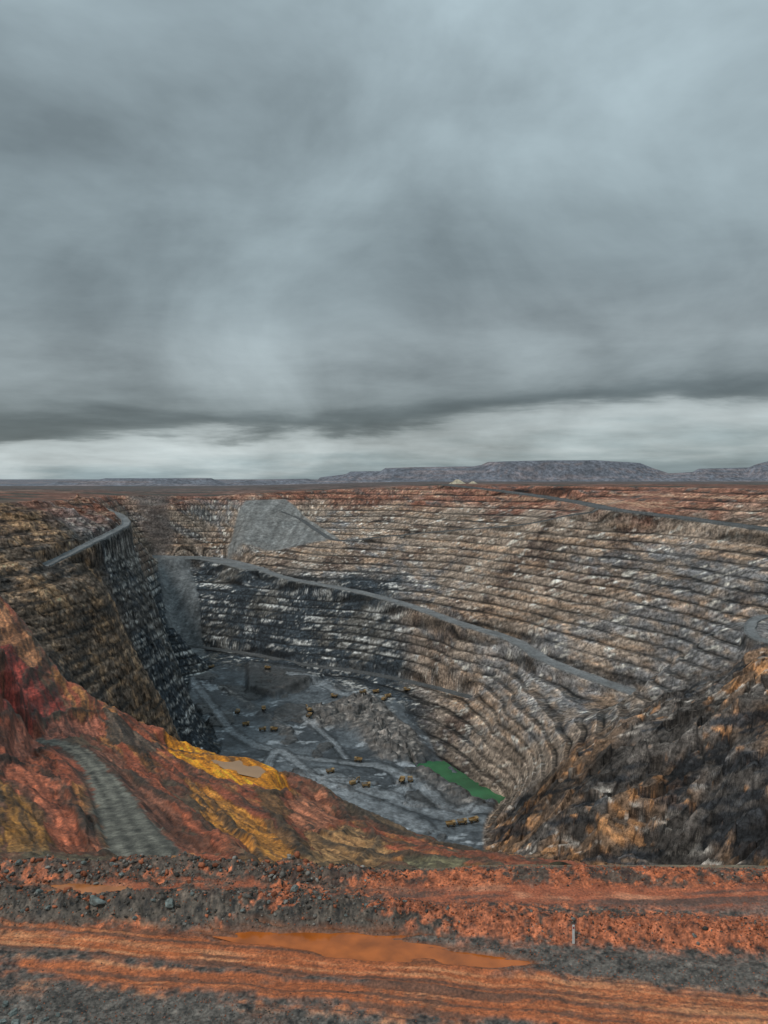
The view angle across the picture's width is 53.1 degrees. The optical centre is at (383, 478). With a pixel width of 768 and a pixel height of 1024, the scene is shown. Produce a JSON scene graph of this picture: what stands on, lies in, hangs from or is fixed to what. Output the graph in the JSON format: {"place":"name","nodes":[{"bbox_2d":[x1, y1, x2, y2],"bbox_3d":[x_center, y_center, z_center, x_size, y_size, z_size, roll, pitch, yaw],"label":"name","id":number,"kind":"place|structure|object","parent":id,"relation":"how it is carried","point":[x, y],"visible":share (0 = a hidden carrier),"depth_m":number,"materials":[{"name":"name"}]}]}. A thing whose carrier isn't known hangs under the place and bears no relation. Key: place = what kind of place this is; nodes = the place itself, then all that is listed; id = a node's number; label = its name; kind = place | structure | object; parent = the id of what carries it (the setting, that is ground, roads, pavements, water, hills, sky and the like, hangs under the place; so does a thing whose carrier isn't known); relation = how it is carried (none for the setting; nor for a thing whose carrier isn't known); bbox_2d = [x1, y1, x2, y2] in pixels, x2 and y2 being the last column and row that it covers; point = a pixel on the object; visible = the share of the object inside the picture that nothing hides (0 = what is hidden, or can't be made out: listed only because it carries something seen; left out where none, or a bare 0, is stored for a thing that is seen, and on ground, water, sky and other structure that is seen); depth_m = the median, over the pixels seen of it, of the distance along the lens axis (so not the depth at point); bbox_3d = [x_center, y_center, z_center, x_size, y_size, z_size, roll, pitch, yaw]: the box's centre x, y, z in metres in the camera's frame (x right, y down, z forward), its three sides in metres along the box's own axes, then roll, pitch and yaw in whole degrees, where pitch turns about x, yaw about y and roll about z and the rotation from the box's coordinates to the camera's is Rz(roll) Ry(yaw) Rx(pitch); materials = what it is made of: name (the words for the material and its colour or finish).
{"place":"outdoors","nodes":[
{"label":"outdoors","id":0,"kind":"place"},
{"bbox_2d":[42,501,130,565],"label":"haul road","id":1,"kind":"structure","parent":0,"point":[125,521],"depth_m":998.09,"materials":[{"name":"grey gravel"}]},
{"bbox_2d":[35,737,181,856],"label":"gravel track road","id":2,"kind":"structure","parent":0,"point":[130,827],"depth_m":156.98,"materials":[{"name":"gravel"}]},
{"bbox_2d":[157,499,339,655],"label":"spoil slope terrain","id":3,"kind":"structure","parent":0,"point":[269,525],"depth_m":1742.38,"materials":[{"name":"grey gravel"}]},
{"bbox_2d":[0,595,587,868],"bbox_3d":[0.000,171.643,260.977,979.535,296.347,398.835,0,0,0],"label":"hillside terrain","id":4,"kind":"structure","parent":0,"point":[197,801],"depth_m":201.34,"materials":[{"name":"brown soil"},{"name":"dirt"}]},
{"bbox_2d":[211,760,265,777],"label":"puddle water","id":5,"kind":"structure","parent":4,"relation":"on","point":[238,766],"depth_m":267.68,"materials":[{"name":"brown liquid"}]},
{"bbox_2d":[188,645,472,697],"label":"haul road","id":6,"kind":"structure","parent":0,"point":[456,693],"depth_m":1352.29,"materials":[{"name":"grey gravel"}]},
{"bbox_2d":[188,662,497,849],"bbox_3d":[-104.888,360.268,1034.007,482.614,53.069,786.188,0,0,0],"label":"pit floor ground","id":7,"kind":"structure","parent":0,"point":[388,741],"depth_m":1083.99,"materials":[{"name":"rock"},{"name":"gravel"}]},
{"bbox_2d":[326,767,334,773],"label":"haul truck","id":8,"kind":"object","parent":7,"relation":"on","point":[329,770],"visible":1,"depth_m":985.68,"materials":[{"name":"paint"}]},
{"bbox_2d":[349,776,359,785],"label":"excavator","id":9,"kind":"object","parent":7,"relation":"on","point":[352,782],"visible":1,"depth_m":940.81,"materials":[{"name":"metal"}]},
{"bbox_2d":[354,756,361,761],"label":"haul truck","id":10,"kind":"object","parent":7,"relation":"on","point":[358,758],"visible":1,"depth_m":1030.02,"materials":[{"name":"paint"}]},
{"bbox_2d":[362,781,370,787],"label":"haul truck","id":11,"kind":"object","parent":7,"relation":"on","point":[364,784],"visible":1,"depth_m":937.07,"materials":[{"name":"paint"}]},
{"bbox_2d":[399,776,404,782],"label":"haul truck","id":12,"kind":"object","parent":7,"relation":"on","point":[402,779],"visible":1,"depth_m":954.33,"materials":[{"name":"paint"}]},
{"bbox_2d":[407,776,412,782],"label":"haul truck","id":13,"kind":"object","parent":7,"relation":"on","point":[409,778],"visible":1,"depth_m":955.85,"materials":[{"name":"paint"}]},
{"bbox_2d":[445,819,455,826],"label":"haul truck","id":14,"kind":"object","parent":7,"relation":"on","point":[450,822],"visible":1,"depth_m":838.40,"materials":[{"name":"paint"}]},
{"bbox_2d":[457,818,466,824],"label":"haul truck","id":15,"kind":"object","parent":7,"relation":"on","point":[462,820],"visible":1,"depth_m":842.90,"materials":[{"name":"paint"}]},
{"bbox_2d":[468,815,478,822],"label":"haul truck","id":16,"kind":"object","parent":7,"relation":"on","point":[473,818],"visible":1,"depth_m":849.40,"materials":[{"name":"paint"}]},
{"bbox_2d":[0,485,767,865],"bbox_3d":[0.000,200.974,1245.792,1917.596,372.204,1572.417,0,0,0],"label":"pit wall terrain","id":17,"kind":"structure","parent":0,"point":[666,763],"depth_m":1067.01,"materials":[{"name":"stone"}]},
{"bbox_2d":[152,555,264,569],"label":"haul road","id":18,"kind":"structure","parent":17,"relation":"on","point":[243,566],"depth_m":1716.11,"materials":[{"name":"grey gravel"}]},
{"bbox_2d":[0,852,767,1023],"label":"dirt road","id":19,"kind":"structure","parent":0,"point":[316,977],"depth_m":48.98,"materials":[{"name":"orange soil"}]},
{"bbox_2d":[0,1018,6,1023],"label":"boulder","id":20,"kind":"object","parent":19,"relation":"on","point":[3,1021],"visible":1,"depth_m":42.29,"materials":[{"name":"stone"}]},
{"bbox_2d":[2,1001,7,1006],"bbox_3d":[-21.634,29.957,43.832,0.302,0.292,0.474,0,0,-20],"label":"boulder","id":21,"kind":"object","parent":19,"relation":"on","point":[5,1004],"visible":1,"depth_m":43.68,"materials":[{"name":"stone"}]},
{"bbox_2d":[8,1008,17,1016],"bbox_3d":[-20.720,29.846,42.959,0.404,0.301,0.515,0,0,38],"label":"boulder","id":22,"kind":"object","parent":19,"relation":"on","point":[13,1012],"visible":1,"depth_m":42.85,"materials":[{"name":"stone"}]},
{"bbox_2d":[11,1019,19,1023],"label":"boulder","id":23,"kind":"object","parent":19,"relation":"on","point":[15,1021],"visible":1,"depth_m":42.20,"materials":[{"name":"stone"}]},
{"bbox_2d":[15,859,21,864],"bbox_3d":[-27.871,29.306,58.597,0.342,0.448,0.552,0,0,33],"label":"boulder","id":24,"kind":"object","parent":19,"relation":"on","point":[18,862],"visible":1,"depth_m":58.48,"materials":[{"name":"stone"}]},
{"bbox_2d":[26,1014,32,1019],"bbox_3d":[-19.640,29.835,42.525,0.367,0.296,0.254,0,0,-9],"label":"boulder","id":25,"kind":"object","parent":19,"relation":"on","point":[29,1016],"visible":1,"depth_m":42.44,"materials":[{"name":"stone"}]},
{"bbox_2d":[44,883,133,893],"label":"puddle water","id":26,"kind":"structure","parent":19,"relation":"on","point":[84,888],"depth_m":56.59,"materials":[{"name":"orange liquid"}]},
{"bbox_2d":[89,895,105,905],"bbox_3d":[-19.709,29.096,52.931,1.192,0.698,1.016,9,-12,-7],"label":"boulder","id":27,"kind":"object","parent":19,"relation":"on","point":[94,900],"visible":1,"depth_m":52.61,"materials":[{"name":"stone"}]},
{"bbox_2d":[165,898,173,907],"bbox_3d":[-14.677,29.065,52.568,0.637,0.438,0.719,0,0,-9],"label":"boulder","id":28,"kind":"object","parent":19,"relation":"on","point":[169,903],"visible":1,"depth_m":52.41,"materials":[{"name":"stone"}]},
{"bbox_2d":[290,884,297,891],"bbox_3d":[-6.501,29.835,55.901,0.593,0.450,0.628,0,0,26],"label":"boulder","id":29,"kind":"object","parent":19,"relation":"on","point":[294,888],"visible":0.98,"depth_m":55.70,"materials":[{"name":"stone"}]},
{"bbox_2d":[213,931,530,967],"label":"puddle water","id":30,"kind":"structure","parent":19,"relation":"on","point":[357,946],"depth_m":49.35,"materials":[{"name":"orange liquid"}]},
{"bbox_2d":[0,851,767,1023],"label":"rubble","id":31,"kind":"object","parent":19,"relation":"on","point":[272,871],"visible":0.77,"depth_m":53.10,"materials":[{"name":"stone"}]},
{"bbox_2d":[572,925,574,943],"bbox_3d":[12.189,29.390,49.409,0.160,1.350,0.050,0,0,0],"label":"marker post","id":32,"kind":"object","parent":19,"relation":"on","point":[573,934],"visible":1,"depth_m":49.39,"materials":[{"name":"white paint"}]},
{"bbox_2d":[0,460,767,501],"bbox_3d":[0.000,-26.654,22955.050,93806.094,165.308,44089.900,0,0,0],"label":"ground","id":33,"kind":"structure","parent":0,"point":[594,473],"depth_m":3915.15,"materials":[{"name":"soil"}]},
{"bbox_2d":[449,479,465,483],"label":"stockpile","id":34,"kind":"object","parent":33,"relation":"on","point":[457,481],"visible":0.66,"depth_m":2067.70,"materials":[{"name":"beige gravel"}]},
{"bbox_2d":[0,0,767,478],"label":"sky","id":35,"kind":"structure","parent":0,"point":[240,239],"materials":[{"name":"grey"}]},
{"bbox_2d":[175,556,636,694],"bbox_3d":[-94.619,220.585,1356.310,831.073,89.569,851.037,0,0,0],"label":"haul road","id":36,"kind":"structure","parent":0,"point":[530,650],"depth_m":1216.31,"materials":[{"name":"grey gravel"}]},
{"bbox_2d":[281,511,594,540],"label":"haul road","id":37,"kind":"structure","parent":0,"point":[324,535],"depth_m":1639.71,"materials":[{"name":"grey gravel"}]},
{"bbox_2d":[414,761,504,803],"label":"pond water","id":38,"kind":"structure","parent":0,"point":[471,786],"depth_m":979.79,"materials":[{"name":"green liquid"}]},
{"bbox_2d":[442,484,767,530],"bbox_3d":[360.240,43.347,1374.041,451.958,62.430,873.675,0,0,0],"label":"haul road","id":39,"kind":"structure","parent":0,"point":[685,518],"depth_m":1246.16,"materials":[{"name":"brown soil"}]},
{"bbox_2d":[743,614,767,642],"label":"haul road","id":40,"kind":"structure","parent":0,"point":[750,627],"depth_m":833.45,"materials":[{"name":"grey gravel"}]}
]}

